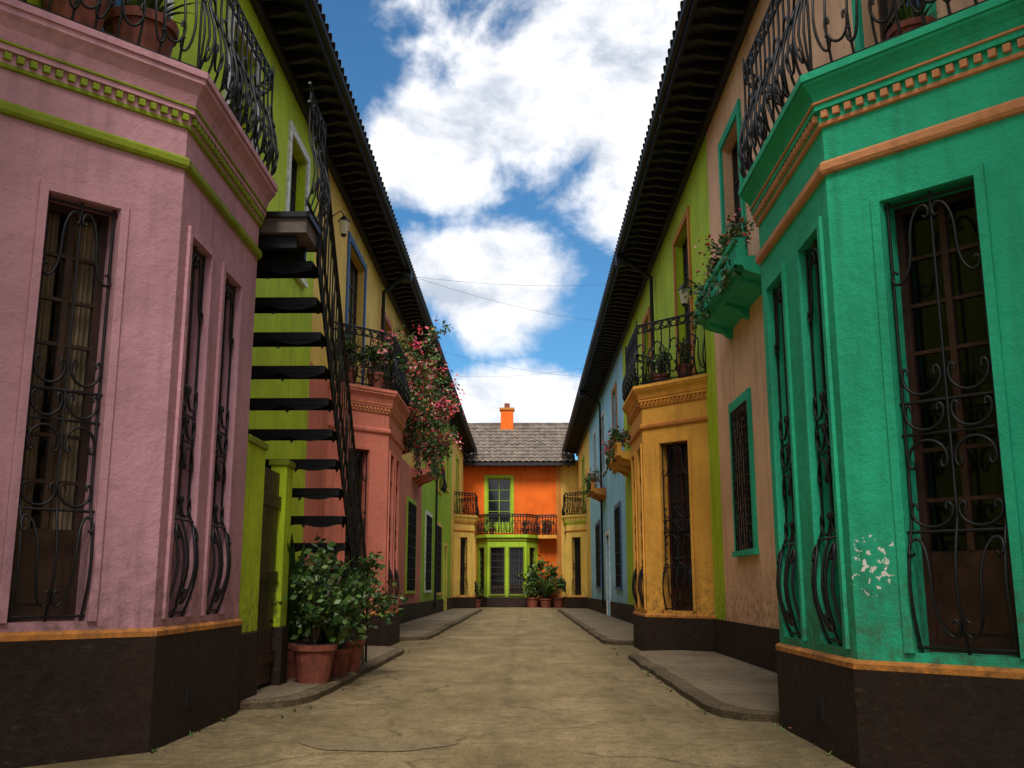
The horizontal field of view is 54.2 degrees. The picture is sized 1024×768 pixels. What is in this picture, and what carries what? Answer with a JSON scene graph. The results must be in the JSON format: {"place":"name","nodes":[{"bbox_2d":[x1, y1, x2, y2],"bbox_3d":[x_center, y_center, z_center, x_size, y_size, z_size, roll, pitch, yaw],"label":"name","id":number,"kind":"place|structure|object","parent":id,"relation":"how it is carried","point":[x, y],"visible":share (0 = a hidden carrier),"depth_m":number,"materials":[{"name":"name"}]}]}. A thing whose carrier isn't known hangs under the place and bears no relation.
{"place":"outdoors","nodes":[
{"label":"outdoors","id":0,"kind":"place"},
{"bbox_2d":[240,646,403,709],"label":"pavement","id":1,"kind":"structure","parent":0,"point":[290,692],"depth_m":9.29,"materials":[{"name":"concrete"}]},
{"bbox_2d":[238,434,295,710],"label":"courtyard gate","id":2,"kind":"structure","parent":1,"relation":"on","point":[265,555],"depth_m":9.23,"materials":[{"name":"paint"}]},
{"bbox_2d":[248,82,369,663],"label":"iron staircase","id":3,"kind":"structure","parent":1,"relation":"on","point":[287,240],"depth_m":10.02,"materials":[{"name":"black"}]},
{"bbox_2d":[270,533,377,683],"bbox_3d":[-1.927,2.198,9.893,0.934,1.460,1.230,-7,-13,31],"label":"potted plant","id":4,"kind":"object","parent":1,"relation":"on","point":[313,662],"visible":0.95,"depth_m":9.80,"materials":[{"name":"green plant"}]},
{"bbox_2d":[303,536,372,640],"bbox_3d":[-2.391,2.773,12.958,1.147,1.554,1.299,3,-12,-14],"label":"potted plant","id":5,"kind":"object","parent":1,"relation":"on","point":[309,638],"visible":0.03,"depth_m":12.81,"materials":[{"name":"green plant"}]},
{"bbox_2d":[299,564,378,641],"bbox_3d":[-2.230,2.786,12.151,1.164,1.206,1.073,5,-12,-21],"label":"potted plant","id":6,"kind":"object","parent":1,"relation":"on","point":[302,637],"visible":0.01,"depth_m":12.01,"materials":[{"name":"green plant"}]},
{"bbox_2d":[306,569,380,676],"bbox_3d":[-1.808,2.530,10.666,1.103,1.116,1.357,0,-11,1],"label":"potted plant","id":7,"kind":"object","parent":1,"relation":"on","point":[340,661],"visible":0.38,"depth_m":10.43,"materials":[{"name":"green plant"}]},
{"bbox_2d":[310,551,408,671],"bbox_3d":[-1.702,2.522,11.284,1.236,1.378,1.389,5,-12,-21],"label":"potted plant","id":8,"kind":"object","parent":1,"relation":"on","point":[356,653],"visible":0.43,"depth_m":11.30,"materials":[{"name":"green plant"}]},
{"bbox_2d":[286,534,385,677],"bbox_3d":[-2.385,2.248,10.573,1.737,1.632,1.968,-8,-14,35],"label":"potted plant","id":9,"kind":"object","parent":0,"point":[293,604],"visible":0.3,"depth_m":10.26,"materials":[{"name":"green plant"}]},
{"bbox_2d":[24,607,854,767],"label":"road","id":10,"kind":"structure","parent":0,"point":[487,716],"depth_m":7.57,"materials":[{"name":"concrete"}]},
{"bbox_2d":[299,736,459,750],"bbox_3d":[-0.862,2.314,6.430,1.046,0.004,0.637,0,-11,1],"label":"road patch","id":11,"kind":"object","parent":10,"relation":"on","point":[399,743],"visible":0.99,"depth_m":6.44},
{"bbox_2d":[476,584,484,607],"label":"potted plant","id":12,"kind":"object","parent":10,"relation":"on","point":[478,602],"visible":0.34,"depth_m":48.67,"materials":[{"name":"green plant"}]},
{"bbox_2d":[151,621,831,755],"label":"kerb weeds","id":13,"kind":"object","parent":10,"relation":"on","point":[223,720],"visible":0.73,"depth_m":8.14,"materials":[{"name":"green plant"}]},
{"bbox_2d":[518,572,541,607],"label":"potted plant","id":14,"kind":"object","parent":10,"relation":"on","point":[532,601],"visible":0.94,"depth_m":48.95,"materials":[{"name":"green plant"}]},
{"bbox_2d":[518,554,559,606],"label":"potted plant","id":15,"kind":"object","parent":10,"relation":"on","point":[551,571],"visible":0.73,"depth_m":50.08,"materials":[{"name":"green plant"}]},
{"bbox_2d":[536,572,556,607],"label":"potted plant","id":16,"kind":"object","parent":10,"relation":"on","point":[546,592],"visible":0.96,"depth_m":48.70,"materials":[{"name":"green plant"}]},
{"bbox_2d":[548,575,564,607],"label":"potted plant","id":17,"kind":"object","parent":10,"relation":"on","point":[557,601],"visible":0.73,"depth_m":48.91,"materials":[{"name":"green plant"}]},
{"bbox_2d":[400,608,481,640],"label":"pavement","id":18,"kind":"structure","parent":0,"point":[429,627],"depth_m":25.61,"materials":[{"name":"concrete"}]},
{"bbox_2d":[318,0,681,459],"label":"sky","id":19,"kind":"structure","parent":0,"point":[506,137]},
{"bbox_2d":[558,608,633,644],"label":"pavement","id":20,"kind":"structure","parent":0,"point":[604,628],"depth_m":24.28,"materials":[{"name":"concrete"}]},
{"bbox_2d":[628,650,779,722],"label":"pavement","id":21,"kind":"structure","parent":0,"point":[732,688],"depth_m":9.91,"materials":[{"name":"concrete"}]},
{"label":"ground","id":22,"kind":"structure","parent":0,"visible":0},
{"bbox_2d":[0,0,277,767],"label":"bay walls","id":23,"kind":"structure","parent":22,"relation":"on","point":[157,152],"depth_m":6.41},
{"bbox_2d":[42,0,109,29],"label":"potted plant","id":24,"kind":"object","parent":23,"relation":"on","point":[83,15],"visible":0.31,"depth_m":6.52,"materials":[{"name":"brown plant"}]},
{"bbox_2d":[8,202,195,707],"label":"bay windows","id":25,"kind":"structure","parent":23,"relation":"in","point":[40,466],"depth_m":6.31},
{"bbox_2d":[7,193,235,622],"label":"bay window grilles","id":26,"kind":"object","parent":23,"relation":"attached to","point":[181,597],"visible":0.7,"depth_m":6.32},
{"bbox_2d":[18,0,278,175],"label":"balcony railing","id":27,"kind":"object","parent":23,"relation":"on","point":[271,146],"visible":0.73,"depth_m":7.69,"materials":[{"name":"black metal"}]},
{"bbox_2d":[103,0,194,56],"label":"potted plant","id":28,"kind":"object","parent":23,"relation":"on","point":[133,13],"visible":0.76,"depth_m":7.00,"materials":[{"name":"brown plant"}]},
{"bbox_2d":[27,0,317,640],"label":"walls","id":29,"kind":"structure","parent":22,"relation":"on","point":[291,128],"depth_m":13.10,"materials":[{"name":"paint"}]},
{"bbox_2d":[102,0,296,210],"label":"windows","id":30,"kind":"structure","parent":29,"relation":"attached to","point":[115,3],"depth_m":14.43,"materials":[{"name":"black wood"}]},
{"bbox_2d":[250,0,356,144],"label":"eaves","id":31,"kind":"object","parent":29,"relation":"attached to","point":[291,31],"visible":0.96,"depth_m":13.24,"materials":[{"name":"black"}]},
{"bbox_2d":[307,0,363,131],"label":"roof","id":32,"kind":"structure","parent":29,"relation":"on","point":[323,16],"depth_m":13.63,"materials":[{"name":"tile"}]},
{"bbox_2d":[307,0,364,139],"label":"gutter","id":33,"kind":"object","parent":32,"relation":"attached to","point":[314,8],"visible":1,"depth_m":13.39,"materials":[{"name":"black"}]},
{"bbox_2d":[301,156,423,640],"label":"walls","id":34,"kind":"structure","parent":22,"relation":"on","point":[370,288],"depth_m":19.50,"materials":[{"name":"paint"}]},
{"bbox_2d":[328,210,350,236],"bbox_3d":[-2.804,-2.596,16.178,0.390,0.448,0.191,0,-11,1],"label":"wall lantern","id":35,"kind":"object","parent":34,"relation":"attached to","point":[344,221],"depth_m":16.11,"materials":[{"name":"beige glass"}]},
{"bbox_2d":[348,257,357,366],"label":"windows","id":36,"kind":"structure","parent":34,"relation":"attached to","point":[352,308],"depth_m":19.51,"materials":[{"name":"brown wood"}]},
{"bbox_2d":[381,274,401,344],"bbox_3d":[-2.568,1.185,21.428,0.606,7.608,0.090,0,-11,1],"label":"downpipe","id":37,"kind":"object","parent":34,"relation":"attached to","point":[393,284],"visible":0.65,"depth_m":22.01,"materials":[{"name":"black metal"}]},
{"bbox_2d":[355,130,445,363],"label":"roof","id":38,"kind":"structure","parent":34,"relation":"on","point":[384,188],"depth_m":19.87,"materials":[{"name":"tile"}]},
{"bbox_2d":[326,134,441,366],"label":"eaves","id":39,"kind":"object","parent":38,"relation":"attached to","point":[349,170],"visible":0.73,"depth_m":19.34,"materials":[{"name":"black"}]},
{"bbox_2d":[359,138,445,367],"bbox_3d":[-2.242,-2.208,23.695,0.100,0.087,16.500,0,-11,1],"label":"gutter","id":40,"kind":"object","parent":38,"relation":"attached to","point":[365,148],"visible":0.82,"depth_m":19.34,"materials":[{"name":"black"}]},
{"bbox_2d":[402,268,411,281],"bbox_3d":[-2.322,-2.409,22.155,0.200,0.260,0.180,0,-11,1],"label":"gutter box","id":41,"kind":"object","parent":40,"relation":"attached to","point":[407,278],"visible":1,"depth_m":22.07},
{"bbox_2d":[407,501,416,590],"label":"grilles","id":42,"kind":"object","parent":34,"relation":"on","point":[411,551],"visible":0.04,"depth_m":27.84,"materials":[{"name":"black metal"}]},
{"bbox_2d":[401,393,423,454],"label":"flower balcony","id":43,"kind":"structure","parent":34,"relation":"attached to","point":[411,446],"depth_m":22.27,"materials":[{"name":"paint"}]},
{"bbox_2d":[377,316,469,480],"bbox_3d":[-1.908,0.754,22.547,1.832,3.032,7.489,0,-11,1],"label":"bougainvillea","id":44,"kind":"object","parent":43,"relation":"attached to","point":[421,374],"visible":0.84,"depth_m":21.11,"materials":[{"name":"green plant"}]},
{"bbox_2d":[412,446,445,487],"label":"flower balcony","id":45,"kind":"structure","parent":34,"relation":"attached to","point":[425,478],"depth_m":28.71,"materials":[{"name":"paint"}]},
{"bbox_2d":[324,380,409,645],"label":"bay walls","id":46,"kind":"structure","parent":22,"relation":"on","point":[380,416],"depth_m":16.78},
{"bbox_2d":[336,332,365,383],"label":"potted plant","id":47,"kind":"object","parent":46,"relation":"on","point":[349,348],"visible":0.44,"depth_m":16.72,"materials":[{"name":"green plant"}]},
{"bbox_2d":[344,452,392,634],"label":"bay windows","id":48,"kind":"structure","parent":46,"relation":"in","point":[359,465],"depth_m":16.73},
{"bbox_2d":[331,321,410,406],"bbox_3d":[-2.466,-0.212,18.291,1.023,1.103,3.920,0,-11,1],"label":"balcony railing","id":49,"kind":"object","parent":46,"relation":"on","point":[400,381],"visible":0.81,"depth_m":17.18,"materials":[{"name":"black metal"}]},
{"bbox_2d":[344,449,398,606],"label":"bay window grilles","id":50,"kind":"object","parent":46,"relation":"attached to","point":[396,576],"visible":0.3,"depth_m":16.91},
{"bbox_2d":[359,330,403,388],"bbox_3d":[-2.371,-0.415,17.125,0.654,1.030,0.813,11,-16,-43],"label":"potted plant","id":51,"kind":"object","parent":46,"relation":"on","point":[378,383],"visible":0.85,"depth_m":17.02,"materials":[{"name":"green plant"}]},
{"bbox_2d":[362,338,408,389],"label":"potted plant","id":52,"kind":"object","parent":46,"relation":"on","point":[399,356],"visible":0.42,"depth_m":17.75,"materials":[{"name":"green plant"}]},
{"bbox_2d":[420,380,451,617],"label":"walls","id":53,"kind":"structure","parent":22,"relation":"on","point":[443,600],"depth_m":36.94,"materials":[{"name":"green paint"}]},
{"bbox_2d":[425,463,446,592],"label":"grilles","id":54,"kind":"object","parent":53,"relation":"on","point":[429,548],"visible":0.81,"depth_m":33.78,"materials":[{"name":"black metal"}]},
{"bbox_2d":[434,394,448,607],"bbox_3d":[-2.385,3.971,35.147,0.606,7.608,0.090,0,-11,1],"label":"downpipe","id":55,"kind":"object","parent":53,"relation":"attached to","point":[435,563],"visible":0.63,"depth_m":34.81,"materials":[{"name":"black metal"}]},
{"bbox_2d":[428,364,464,428],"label":"eaves","id":56,"kind":"object","parent":53,"relation":"attached to","point":[458,418],"visible":0.4,"depth_m":40.57,"materials":[{"name":"black"}]},
{"bbox_2d":[444,363,467,424],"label":"roof","id":57,"kind":"structure","parent":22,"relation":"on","point":[456,393],"depth_m":36.61,"materials":[{"name":"tile"}]},
{"bbox_2d":[445,366,467,428],"bbox_3d":[-2.052,0.677,37.904,0.100,0.087,12.500,0,-11,1],"label":"gutter","id":58,"kind":"object","parent":57,"relation":"attached to","point":[460,408],"visible":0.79,"depth_m":38.89,"materials":[{"name":"black"}]},
{"bbox_2d":[450,435,463,608],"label":"walls","id":59,"kind":"structure","parent":22,"relation":"on","point":[457,472],"depth_m":45.85,"materials":[{"name":"yellow paint"}]},
{"bbox_2d":[453,426,474,455],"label":"eaves","id":60,"kind":"object","parent":59,"relation":"attached to","point":[467,447],"visible":0.91,"depth_m":47.95,"materials":[{"name":"black"}]},
{"bbox_2d":[453,514,478,607],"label":"bay walls","id":61,"kind":"structure","parent":22,"relation":"on","point":[465,526],"depth_m":44.99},
{"bbox_2d":[460,537,464,593],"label":"bay windows","id":62,"kind":"structure","parent":61,"relation":"in","point":[462,553],"depth_m":45.09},
{"bbox_2d":[454,491,478,515],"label":"balcony railing","id":63,"kind":"object","parent":61,"relation":"on","point":[475,499],"visible":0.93,"depth_m":45.73,"materials":[{"name":"black metal"}]},
{"bbox_2d":[460,537,476,594],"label":"bay window grilles","id":64,"kind":"object","parent":61,"relation":"attached to","point":[462,568],"visible":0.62,"depth_m":44.94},
{"bbox_2d":[463,460,577,606],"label":"walls","id":65,"kind":"structure","parent":22,"relation":"on","point":[536,489],"depth_m":51.70,"materials":[{"name":"orange paint"}]},
{"bbox_2d":[481,479,532,593],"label":"windows","id":66,"kind":"structure","parent":65,"relation":"attached to","point":[499,496],"depth_m":51.72,"materials":[{"name":"green paint"}]},
{"bbox_2d":[476,514,556,593],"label":"railings","id":67,"kind":"object","parent":65,"relation":"attached to","point":[527,528],"visible":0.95,"depth_m":50.61,"materials":[{"name":"black metal"}]},
{"bbox_2d":[463,423,575,466],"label":"roof","id":68,"kind":"structure","parent":65,"relation":"on","point":[532,444],"depth_m":53.42,"materials":[{"name":"grey tile"}]},
{"bbox_2d":[499,403,514,429],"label":"chimney","id":69,"kind":"object","parent":68,"relation":"on","point":[506,410],"visible":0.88,"depth_m":55.76,"materials":[{"name":"orange paint"}]},
{"bbox_2d":[541,518,554,534],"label":"potted plant","id":70,"kind":"object","parent":65,"relation":"on","point":[547,525],"visible":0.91,"depth_m":51.08,"materials":[{"name":"green plant"}]},
{"bbox_2d":[562,514,587,607],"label":"bay walls","id":71,"kind":"structure","parent":22,"relation":"on","point":[575,526],"depth_m":44.93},
{"bbox_2d":[564,537,580,594],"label":"bay window grilles","id":72,"kind":"object","parent":71,"relation":"attached to","point":[575,568],"visible":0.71,"depth_m":44.79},
{"bbox_2d":[565,537,580,604],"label":"bay windows","id":73,"kind":"structure","parent":71,"relation":"in","point":[577,554],"depth_m":45.02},
{"bbox_2d":[562,491,586,515],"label":"balcony railing","id":74,"kind":"object","parent":71,"relation":"on","point":[570,504],"visible":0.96,"depth_m":45.59,"materials":[{"name":"black metal"}]},
{"bbox_2d":[578,429,591,608],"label":"walls","id":75,"kind":"structure","parent":22,"relation":"on","point":[583,461],"depth_m":44.23,"materials":[{"name":"yellow paint"}]},
{"bbox_2d":[564,422,588,455],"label":"eaves","id":76,"kind":"object","parent":75,"relation":"attached to","point":[576,436],"visible":0.98,"depth_m":47.05,"materials":[{"name":"black"}]},
{"bbox_2d":[589,346,627,621],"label":"walls","id":77,"kind":"structure","parent":22,"relation":"on","point":[613,484],"depth_m":32.49,"materials":[{"name":"blue paint"}]},
{"bbox_2d":[570,334,597,419],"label":"roof","id":78,"kind":"structure","parent":77,"relation":"on","point":[582,375],"depth_m":33.59,"materials":[{"name":"tile"}]},
{"bbox_2d":[570,339,595,424],"bbox_3d":[2.428,0.218,35.641,0.100,0.087,15.000,0,-11,1],"label":"gutter","id":79,"kind":"object","parent":78,"relation":"attached to","point":[584,372],"visible":0.95,"depth_m":33.13,"materials":[{"name":"black"}]},
{"bbox_2d":[578,465,605,501],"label":"flower balcony","id":80,"kind":"structure","parent":77,"relation":"attached to","point":[598,494],"depth_m":34.17,"materials":[{"name":"green plant"}]},
{"bbox_2d":[585,392,604,607],"bbox_3d":[2.795,3.917,34.885,0.724,7.610,0.090,0,-11,1],"label":"downpipe","id":81,"kind":"object","parent":77,"relation":"attached to","point":[601,501],"visible":1,"depth_m":34.79,"materials":[{"name":"black metal"}]},
{"bbox_2d":[573,338,621,427],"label":"eaves","id":82,"kind":"object","parent":77,"relation":"attached to","point":[605,353],"visible":0.9,"depth_m":33.09,"materials":[{"name":"black"}]},
{"bbox_2d":[595,437,620,586],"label":"grilles","id":83,"kind":"object","parent":77,"relation":"on","point":[617,547],"visible":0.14,"depth_m":29.82,"materials":[{"name":"black metal"}]},
{"bbox_2d":[622,373,715,651],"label":"bay walls","id":84,"kind":"structure","parent":22,"relation":"on","point":[658,414],"depth_m":15.36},
{"bbox_2d":[647,347,672,382],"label":"potted plant","id":85,"kind":"object","parent":84,"relation":"on","point":[655,360],"visible":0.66,"depth_m":16.55,"materials":[{"name":"green plant"}]},
{"bbox_2d":[632,442,692,610],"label":"bay window grilles","id":86,"kind":"object","parent":84,"relation":"attached to","point":[640,593],"visible":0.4,"depth_m":15.30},
{"bbox_2d":[622,312,706,401],"bbox_3d":[2.463,-0.312,17.046,1.033,1.103,3.790,0,-11,1],"label":"balcony railing","id":87,"kind":"object","parent":84,"relation":"on","point":[631,376],"visible":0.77,"depth_m":15.94,"materials":[{"name":"black metal"}]},
{"bbox_2d":[639,443,692,637],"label":"bay windows","id":88,"kind":"structure","parent":84,"relation":"in","point":[683,504],"depth_m":15.41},
{"bbox_2d":[675,337,695,377],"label":"potted plant","id":89,"kind":"object","parent":84,"relation":"on","point":[683,369],"visible":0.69,"depth_m":15.56,"materials":[{"name":"green plant"}]},
{"bbox_2d":[622,136,725,655],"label":"walls","id":90,"kind":"structure","parent":22,"relation":"on","point":[690,219],"depth_m":16.45,"materials":[{"name":"paint"}]},
{"bbox_2d":[601,426,630,477],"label":"flower balcony","id":91,"kind":"structure","parent":90,"relation":"attached to","point":[618,459],"depth_m":25.11,"materials":[{"name":"paint"}]},
{"bbox_2d":[592,117,659,334],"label":"roof","id":92,"kind":"structure","parent":90,"relation":"on","point":[642,150],"depth_m":19.05,"materials":[{"name":"tile"}]},
{"bbox_2d":[593,125,656,339],"bbox_3d":[2.242,-2.608,21.726,0.100,0.087,13.400,0,-11,1],"label":"gutter","id":93,"kind":"object","parent":92,"relation":"attached to","point":[649,140],"visible":0.9,"depth_m":18.72,"materials":[{"name":"black"}]},
{"bbox_2d":[615,253,625,266],"bbox_3d":[2.294,-2.620,21.116,0.200,0.260,0.180,0,-11,1],"label":"gutter box","id":94,"kind":"object","parent":93,"relation":"attached to","point":[620,259],"visible":1,"depth_m":21.03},
{"bbox_2d":[626,258,655,372],"bbox_3d":[2.601,0.971,20.382,0.724,7.610,0.090,0,-11,1],"label":"downpipe","id":95,"kind":"object","parent":90,"relation":"attached to","point":[638,269],"visible":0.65,"depth_m":20.94,"materials":[{"name":"black metal"}]},
{"bbox_2d":[597,121,705,344],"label":"eaves","id":96,"kind":"object","parent":90,"relation":"attached to","point":[675,150],"visible":0.95,"depth_m":18.83,"materials":[{"name":"black"}]},
{"bbox_2d":[406,274,607,377],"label":"overhead cables","id":97,"kind":"object","parent":96,"relation":"attached to","point":[516,306],"visible":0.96,"depth_m":23.47,"materials":[{"name":"grey rubber"}]},
{"bbox_2d":[682,237,691,363],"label":"windows","id":98,"kind":"structure","parent":90,"relation":"attached to","point":[685,265],"depth_m":17.87,"materials":[{"name":"brown wood"}]},
{"bbox_2d":[678,279,701,306],"bbox_3d":[2.750,-1.416,15.456,0.390,0.448,0.191,0,-11,1],"label":"wall lantern","id":99,"kind":"object","parent":90,"relation":"attached to","point":[684,302],"depth_m":15.40,"materials":[{"name":"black glass"}]},
{"bbox_2d":[706,0,983,672],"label":"walls","id":100,"kind":"structure","parent":22,"relation":"on","point":[752,631],"depth_m":12.11,"materials":[{"name":"beige paint"}]},
{"bbox_2d":[651,0,692,117],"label":"roof","id":101,"kind":"structure","parent":100,"relation":"on","point":[669,49],"depth_m":13.39,"materials":[{"name":"tile"}]},
{"bbox_2d":[651,0,692,126],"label":"gutter","id":102,"kind":"object","parent":101,"relation":"attached to","point":[686,7],"visible":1,"depth_m":13.25,"materials":[{"name":"black"}]},
{"bbox_2d":[659,0,759,134],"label":"eaves","id":103,"kind":"object","parent":100,"relation":"attached to","point":[715,32],"visible":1,"depth_m":13.18,"materials":[{"name":"black"}]},
{"bbox_2d":[681,206,761,339],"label":"flower balcony","id":104,"kind":"structure","parent":100,"relation":"attached to","point":[730,293],"depth_m":12.02,"materials":[{"name":"teal paint"}]},
{"bbox_2d":[730,400,752,550],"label":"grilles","id":105,"kind":"object","parent":100,"relation":"attached to","point":[736,477],"visible":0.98,"depth_m":12.57,"materials":[{"name":"black metal"}]},
{"bbox_2d":[732,0,918,547],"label":"windows","id":106,"kind":"structure","parent":100,"relation":"attached to","point":[884,7],"depth_m":12.89,"materials":[{"name":"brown wood"}]},
{"bbox_2d":[738,0,1023,767],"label":"bay walls","id":107,"kind":"structure","parent":22,"relation":"on","point":[853,145],"depth_m":5.78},
{"bbox_2d":[738,0,987,178],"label":"balcony railing","id":108,"kind":"object","parent":107,"relation":"on","point":[753,133],"visible":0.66,"depth_m":6.97,"materials":[{"name":"black metal"}]},
{"bbox_2d":[772,178,1020,657],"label":"bay window grilles","id":109,"kind":"object","parent":107,"relation":"attached to","point":[826,618],"visible":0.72,"depth_m":5.66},
{"bbox_2d":[882,0,938,38],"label":"potted plant","id":110,"kind":"object","parent":107,"relation":"on","point":[908,20],"visible":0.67,"depth_m":6.21,"materials":[{"name":"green plant"}]},
{"bbox_2d":[814,188,1018,719],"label":"bay windows","id":111,"kind":"structure","parent":107,"relation":"in","point":[978,482],"depth_m":5.79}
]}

